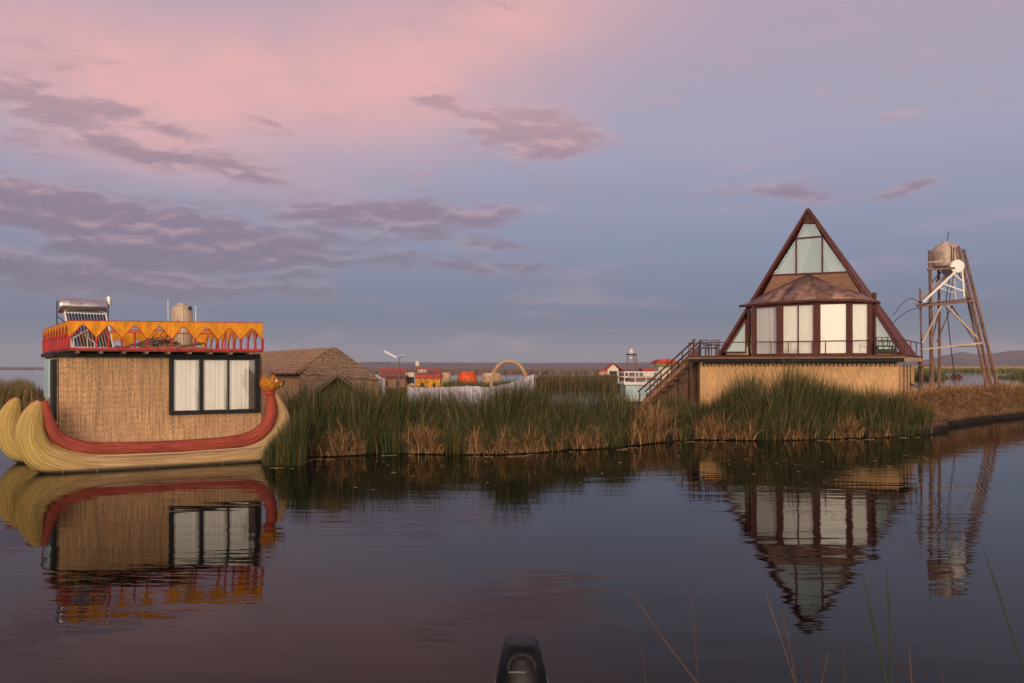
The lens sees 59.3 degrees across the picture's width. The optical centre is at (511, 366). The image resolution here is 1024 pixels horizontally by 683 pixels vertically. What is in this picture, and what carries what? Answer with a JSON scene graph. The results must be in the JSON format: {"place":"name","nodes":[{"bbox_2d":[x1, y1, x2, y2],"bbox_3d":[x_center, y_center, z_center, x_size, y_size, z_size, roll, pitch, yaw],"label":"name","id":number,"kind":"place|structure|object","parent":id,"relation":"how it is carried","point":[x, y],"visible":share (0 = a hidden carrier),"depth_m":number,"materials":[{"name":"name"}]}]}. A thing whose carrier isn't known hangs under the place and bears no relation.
{"place":"outdoors","nodes":[
{"label":"outdoors","id":0,"kind":"place"},
{"bbox_2d":[73,329,94,347],"bbox_3d":[-10.799,-0.705,22.725,0.536,0.510,0.080,0,0,-34],"label":"towel rack","id":1,"kind":"object","parent":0,"point":[85,336],"visible":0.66,"depth_m":22.73,"materials":[{"name":"white metal"}]},
{"bbox_2d":[0,368,368,368],"bbox_3d":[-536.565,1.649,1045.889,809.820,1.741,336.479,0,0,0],"label":"reed bed","id":2,"kind":"object","parent":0,"point":[43,368],"visible":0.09,"depth_m":992.91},
{"bbox_2d":[383,350,403,399],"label":"solar lamp","id":3,"kind":"object","parent":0,"point":[389,353],"visible":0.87,"depth_m":59.97,"materials":[{"name":"white metal"}]},
{"bbox_2d":[0,368,1023,682],"bbox_3d":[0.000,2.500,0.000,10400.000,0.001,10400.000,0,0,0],"label":"lake water","id":4,"kind":"structure","parent":0,"point":[446,568],"depth_m":11.39,"materials":[{"name":"blue liquid"}]},
{"bbox_2d":[0,375,45,409],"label":"reed bed","id":5,"kind":"object","parent":4,"relation":"on","point":[25,392],"visible":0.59,"depth_m":53.49,"materials":[{"name":"plant"}]},
{"bbox_2d":[0,320,289,473],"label":"reed houseboat","id":6,"kind":"object","parent":4,"relation":"on","point":[108,409],"visible":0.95,"depth_m":23.21,"materials":[{"name":"beige wicker"}]},
{"bbox_2d":[44,359,50,397],"bbox_3d":[-12.252,0.300,23.723,0.060,1.000,1.100,0,0,-33],"label":"side window","id":7,"kind":"structure","parent":6,"relation":"in","point":[47,361],"depth_m":23.37,"materials":[{"name":"glass"}]},
{"bbox_2d":[50,359,56,420],"bbox_3d":[-11.586,0.580,22.725,0.080,1.540,0.720,0,0,-33],"label":"door","id":8,"kind":"structure","parent":6,"relation":"in","point":[53,364],"depth_m":22.47,"materials":[{"name":"black paint"}]},
{"bbox_2d":[56,296,113,347],"bbox_3d":[-11.460,-1.202,24.351,1.417,1.518,0.988,0,0,-43],"label":"solar water heater","id":9,"kind":"object","parent":6,"relation":"on","point":[77,307],"visible":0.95,"depth_m":24.25,"materials":[{"name":"silver metal"}]},
{"bbox_2d":[110,336,204,347],"bbox_3d":[-9.737,-0.664,24.523,1.526,0.405,2.319,0,0,20],"label":"stick pile","id":10,"kind":"object","parent":6,"relation":"on","point":[151,341],"visible":0.75,"depth_m":24.55,"materials":[{"name":"brown wood"}]},
{"bbox_2d":[155,320,177,346],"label":"leaning sticks","id":11,"kind":"object","parent":6,"relation":"on","point":[166,336],"visible":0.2,"depth_m":25.54,"materials":[{"name":"brown wood"}]},
{"bbox_2d":[139,346,211,348],"bbox_3d":[-9.189,-0.508,24.399,2.173,0.104,0.290,0,0,-35],"label":"reed bundle","id":12,"kind":"object","parent":6,"relation":"on","point":[179,347],"visible":0.47,"depth_m":24.51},
{"bbox_2d":[168,303,195,346],"bbox_3d":[-9.392,-1.200,25.951,0.885,1.500,0.586,0,0,19],"label":"water tank","id":13,"kind":"object","parent":6,"relation":"on","point":[181,312],"visible":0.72,"depth_m":25.76,"materials":[{"name":"beige plastic"}]},
{"bbox_2d":[169,357,259,414],"bbox_3d":[-7.995,0.454,24.282,2.396,1.609,0.104,0,0,-33],"label":"window","id":14,"kind":"structure","parent":6,"relation":"in","point":[197,385],"depth_m":24.27,"materials":[{"name":"white glass"}]},
{"bbox_2d":[260,396,312,465],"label":"reeds","id":15,"kind":"object","parent":4,"relation":"in","point":[288,447],"visible":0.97,"depth_m":22.89,"materials":[{"name":"green plant"}]},
{"bbox_2d":[379,368,411,388],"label":"tour boat","id":16,"kind":"object","parent":4,"relation":"on","point":[393,379],"visible":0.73,"depth_m":98.20,"materials":[{"name":"beige wood"}]},
{"bbox_2d":[386,386,425,393],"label":"reed bed","id":17,"kind":"object","parent":4,"relation":"on","point":[401,390],"visible":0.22,"depth_m":84.76,"materials":[{"name":"green plant"}]},
{"bbox_2d":[405,372,414,383],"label":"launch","id":18,"kind":"object","parent":4,"relation":"on","point":[411,377],"visible":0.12,"depth_m":101.30,"materials":[{"name":"white paint"}]},
{"bbox_2d":[411,368,442,387],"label":"tour boat","id":19,"kind":"object","parent":4,"relation":"on","point":[429,380],"visible":0.79,"depth_m":96.20,"materials":[{"name":"yellow paint"}]},
{"bbox_2d":[441,372,450,384],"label":"straw hut","id":20,"kind":"object","parent":4,"relation":"on","point":[446,375],"visible":0.66,"depth_m":112.11,"materials":[{"name":"beige wicker"}]},
{"bbox_2d":[457,371,477,382],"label":"tarp shelter","id":21,"kind":"object","parent":4,"relation":"on","point":[466,376],"visible":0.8,"depth_m":108.31,"materials":[{"name":"orange fabric"}]},
{"bbox_2d":[440,378,535,392],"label":"reed bed","id":22,"kind":"object","parent":4,"relation":"on","point":[452,382],"visible":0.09,"depth_m":73.93,"materials":[{"name":"green plant"}]},
{"bbox_2d":[481,373,500,383],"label":"straw hut","id":23,"kind":"object","parent":4,"relation":"on","point":[485,377],"visible":0.72,"depth_m":116.23,"materials":[{"name":"beige wicker"}]},
{"bbox_2d":[490,360,526,385],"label":"reed arch","id":24,"kind":"structure","parent":4,"relation":"on","point":[498,365],"depth_m":65.89,"materials":[{"name":"beige wicker"}]},
{"bbox_2d":[365,368,672,373],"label":"reed bed","id":25,"kind":"object","parent":4,"relation":"on","point":[537,371],"visible":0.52,"depth_m":364.45,"materials":[{"name":"green plant"}]},
{"bbox_2d":[214,437,918,495],"bbox_3d":[5.111,2.493,23.624,24.339,0.014,10.877,0,0,-26],"label":"floating straw","id":26,"kind":"object","parent":4,"relation":"on","point":[576,467],"visible":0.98,"depth_m":23.53,"materials":[{"name":"beige plant"}]},
{"bbox_2d":[533,371,629,388],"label":"reed bed","id":27,"kind":"object","parent":4,"relation":"on","point":[563,380],"visible":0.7,"depth_m":106.34,"materials":[{"name":"green plant"}]},
{"bbox_2d":[264,347,936,465],"bbox_3d":[5.679,0.684,32.401,30.171,3.667,9.161,0,0,-22],"label":"reed thicket","id":28,"kind":"object","parent":4,"relation":"on","point":[807,403],"visible":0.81,"depth_m":28.90,"materials":[{"name":"green plant"}]},
{"bbox_2d":[597,363,623,375],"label":"house","id":29,"kind":"structure","parent":4,"relation":"on","point":[612,367],"depth_m":150.00,"materials":[{"name":"white paint"}]},
{"bbox_2d":[307,392,933,456],"bbox_3d":[4.187,1.572,30.483,24.425,1.816,7.310,0,0,-26],"label":"dry reed fringe","id":30,"kind":"object","parent":4,"relation":"on","point":[657,426],"visible":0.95,"depth_m":27.36,"materials":[{"name":"brown plant"}]},
{"bbox_2d":[605,614,645,681],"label":"marsh reed","id":31,"kind":"object","parent":4,"relation":"in","point":[638,641],"visible":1,"depth_m":4.29,"materials":[{"name":"brown plant"}]},
{"bbox_2d":[626,349,637,378],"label":"water tower","id":32,"kind":"structure","parent":4,"relation":"on","point":[631,353],"depth_m":117.97,"materials":[{"name":"white metal"}]},
{"bbox_2d":[617,372,664,406],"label":"white boat","id":33,"kind":"object","parent":4,"relation":"on","point":[636,383],"visible":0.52,"depth_m":52.00,"materials":[{"name":"metal"}]},
{"bbox_2d":[639,368,653,375],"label":"boat shed","id":34,"kind":"object","parent":4,"relation":"on","point":[646,370],"visible":0.61,"depth_m":120.00,"materials":[{"name":"white paint"}]},
{"bbox_2d":[629,590,696,682],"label":"marsh reed","id":35,"kind":"object","parent":4,"relation":"on","point":[664,640],"visible":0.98,"depth_m":4.48,"materials":[{"name":"plant"}]},
{"bbox_2d":[651,359,677,379],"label":"kiosk","id":36,"kind":"object","parent":4,"relation":"on","point":[660,364],"visible":0.57,"depth_m":84.00,"materials":[{"name":"white paint"}]},
{"bbox_2d":[691,590,697,682],"bbox_3d":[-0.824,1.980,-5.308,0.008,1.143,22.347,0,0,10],"label":"marsh reed","id":37,"kind":"object","parent":4,"relation":"on","point":[694,639],"visible":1,"depth_m":4.79,"materials":[{"name":"plant"}]},
{"bbox_2d":[765,588,794,682],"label":"marsh reed","id":38,"kind":"object","parent":4,"relation":"in","point":[780,637],"visible":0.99,"depth_m":4.29,"materials":[{"name":"plant"}]},
{"bbox_2d":[782,609,796,682],"bbox_3d":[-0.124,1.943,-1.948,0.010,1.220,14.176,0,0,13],"label":"marsh reed","id":39,"kind":"object","parent":4,"relation":"on","point":[789,647],"visible":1,"depth_m":4.42,"materials":[{"name":"plant"}]},
{"bbox_2d":[806,653,810,682],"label":"marsh reed","id":40,"kind":"object","parent":4,"relation":"on","point":[808,667],"visible":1,"depth_m":4.44,"materials":[{"name":"brown plant"}]},
{"bbox_2d":[821,653,828,682],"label":"marsh reed","id":41,"kind":"object","parent":4,"relation":"on","point":[825,667],"visible":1,"depth_m":4.31,"materials":[{"name":"plant"}]},
{"bbox_2d":[843,645,845,682],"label":"marsh reed","id":42,"kind":"object","parent":4,"relation":"in","point":[844,664],"visible":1,"depth_m":4.30,"materials":[{"name":"plant"}]},
{"bbox_2d":[863,575,886,682],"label":"marsh reed","id":43,"kind":"object","parent":4,"relation":"on","point":[878,647],"visible":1,"depth_m":3.80,"materials":[{"name":"plant"}]},
{"bbox_2d":[848,614,913,682],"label":"marsh reed","id":44,"kind":"object","parent":4,"relation":"in","point":[884,646],"visible":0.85,"depth_m":4.49,"materials":[{"name":"brown plant"}]},
{"bbox_2d":[887,572,891,682],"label":"marsh reed","id":45,"kind":"object","parent":4,"relation":"on","point":[889,632],"visible":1,"depth_m":3.80,"materials":[{"name":"plant"}]},
{"bbox_2d":[908,643,911,682],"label":"marsh reed","id":46,"kind":"object","parent":4,"relation":"on","point":[910,664],"visible":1,"depth_m":4.11,"materials":[{"name":"plant"}]},
{"bbox_2d":[914,370,948,378],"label":"reed bed","id":47,"kind":"object","parent":4,"relation":"on","point":[927,375],"visible":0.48,"depth_m":187.22,"materials":[{"name":"plant"}]},
{"bbox_2d":[943,634,943,671],"bbox_3d":[2.124,1.955,4.448,0.007,1.191,0.787,0,0,27],"label":"marsh reed","id":48,"kind":"object","parent":4,"relation":"in","point":[943,652],"visible":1,"depth_m":4.71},
{"bbox_2d":[949,374,962,377],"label":"rowing boat","id":49,"kind":"object","parent":4,"relation":"on","point":[957,376],"visible":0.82,"depth_m":204.76,"materials":[{"name":"red wood"}]},
{"bbox_2d":[899,366,1023,371],"bbox_3d":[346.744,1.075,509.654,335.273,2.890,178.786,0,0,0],"label":"reed bed","id":50,"kind":"object","parent":4,"relation":"on","point":[970,369],"visible":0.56,"depth_m":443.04,"materials":[{"name":"green plant"}]},
{"bbox_2d":[983,547,1023,670],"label":"marsh reed","id":51,"kind":"object","parent":4,"relation":"on","point":[1009,625],"visible":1,"depth_m":3.89,"materials":[{"name":"plant"}]},
{"bbox_2d":[998,370,1023,378],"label":"reed bed","id":52,"kind":"object","parent":4,"relation":"on","point":[1019,375],"visible":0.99,"depth_m":195.79,"materials":[{"name":"green plant"}]},
{"bbox_3d":[0.062,2.399,4.305,1.120,0.483,2.710,0,0,0],"label":"wooden skiff","id":53,"kind":"object","parent":4,"relation":"on","visible":0},
{"bbox_2d":[494,634,548,682],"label":"outboard motor","id":54,"kind":"object","parent":53,"relation":"attached to","point":[521,660],"visible":1,"depth_m":5.75,"materials":[{"name":"black plastic"}]},
{"bbox_2d":[0,350,1023,367],"bbox_3d":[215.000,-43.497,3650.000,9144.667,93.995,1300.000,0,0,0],"label":"hills","id":55,"kind":"structure","parent":0,"point":[1015,358],"depth_m":3166.76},
{"bbox_2d":[0,0,1023,366],"label":"sky","id":56,"kind":"structure","parent":0,"point":[441,181],"materials":[{"name":"purple"}]},
{"bbox_2d":[308,409,947,456],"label":"island ground","id":57,"kind":"structure","parent":0,"point":[943,424],"depth_m":31.22,"materials":[{"name":"soil"}]},
{"bbox_2d":[253,347,381,421],"bbox_3d":[-9.333,0.816,38.516,3.789,3.166,12.122,0,0,-33],"label":"reed hut","id":58,"kind":"object","parent":57,"relation":"on","point":[292,368],"visible":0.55,"depth_m":34.98,"materials":[{"name":"brown plant"}]},
{"bbox_2d":[374,373,385,393],"bbox_3d":[-5.303,1.271,36.246,0.481,2.058,0.300,0,0,30],"label":"cloth screen","id":59,"kind":"object","parent":57,"relation":"on","point":[381,382],"visible":0.39,"depth_m":36.22,"materials":[{"name":"white fabric"}]},
{"bbox_2d":[406,369,536,405],"bbox_3d":[-1.360,1.195,32.499,4.927,2.217,0.538,0,0,0],"label":"cloth screen","id":60,"kind":"object","parent":57,"relation":"on","point":[464,388],"visible":0.34,"depth_m":32.50,"materials":[{"name":"white fabric"}]},
{"bbox_2d":[637,208,922,409],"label":"pyramid house","id":61,"kind":"structure","parent":57,"relation":"on","point":[812,293],"depth_m":40.20,"materials":[{"name":"wood"}]},
{"bbox_2d":[698,340,707,355],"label":"deck chair","id":62,"kind":"object","parent":61,"relation":"on","point":[703,347],"visible":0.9,"depth_m":41.90,"materials":[{"name":"brown wood"}]},
{"bbox_2d":[709,340,719,355],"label":"deck chair","id":63,"kind":"object","parent":61,"relation":"on","point":[711,348],"visible":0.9,"depth_m":42.08,"materials":[{"name":"brown wood"}]},
{"bbox_2d":[724,319,747,354],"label":"side window","id":64,"kind":"structure","parent":61,"relation":"in","point":[739,348],"depth_m":41.80,"materials":[{"name":"clear glass"}]},
{"bbox_2d":[749,307,751,354],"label":"bay window","id":65,"kind":"structure","parent":61,"relation":"in","point":[749,307],"depth_m":41.64,"materials":[{"name":"red wood"}]},
{"bbox_2d":[755,304,775,354],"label":"bay window","id":66,"kind":"structure","parent":61,"relation":"in","point":[766,314],"depth_m":40.72,"materials":[{"name":"white"}]},
{"bbox_2d":[783,303,812,354],"bbox_3d":[12.600,-1.660,39.571,1.520,2.280,0.146,0,0,35],"label":"bay window","id":67,"kind":"structure","parent":61,"relation":"in","point":[798,317],"depth_m":39.60,"materials":[{"name":"white glass"}]},
{"bbox_2d":[772,222,847,275],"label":"gable window","id":68,"kind":"structure","parent":61,"relation":"in","point":[810,254],"depth_m":41.39,"materials":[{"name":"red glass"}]},
{"bbox_2d":[821,302,845,354],"bbox_3d":[13.869,-1.660,38.875,1.211,2.280,0.146,0,0,21],"label":"bay window","id":69,"kind":"structure","parent":61,"relation":"in","point":[833,314],"depth_m":38.90,"materials":[{"name":"white"}]},
{"bbox_2d":[853,302,868,354],"bbox_3d":[14.923,-1.660,38.685,0.821,2.280,0.146,0,0,-6],"label":"bay window","id":70,"kind":"structure","parent":61,"relation":"in","point":[859,308],"depth_m":38.74,"materials":[{"name":"white glass"}]},
{"bbox_2d":[873,337,894,354],"bbox_3d":[15.726,-0.899,38.037,0.776,0.758,0.490,0,0,30],"label":"deck chair","id":71,"kind":"object","parent":61,"relation":"on","point":[887,345],"visible":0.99,"depth_m":38.00,"materials":[{"name":"wicker"}]},
{"bbox_2d":[874,313,900,354],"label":"side window","id":72,"kind":"structure","parent":61,"relation":"in","point":[881,331],"depth_m":38.75,"materials":[{"name":"clear glass"}]},
{"bbox_2d":[903,391,1023,425],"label":"reed bank","id":73,"kind":"structure","parent":0,"point":[971,419],"depth_m":41.18,"materials":[{"name":"brown plant"}]},
{"bbox_2d":[915,232,997,389],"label":"water tower","id":74,"kind":"structure","parent":73,"relation":"on","point":[942,255],"depth_m":44.90,"materials":[{"name":"brown wood"}]},
{"bbox_2d":[915,260,964,304],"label":"solar water heater","id":75,"kind":"object","parent":74,"relation":"attached to","point":[959,265],"visible":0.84,"depth_m":44.50,"materials":[{"name":"white metal"}]},
{"bbox_2d":[907,377,1023,426],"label":"dry reeds","id":76,"kind":"object","parent":73,"relation":"on","point":[940,391],"visible":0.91,"depth_m":41.18,"materials":[{"name":"brown plant"}]}
]}

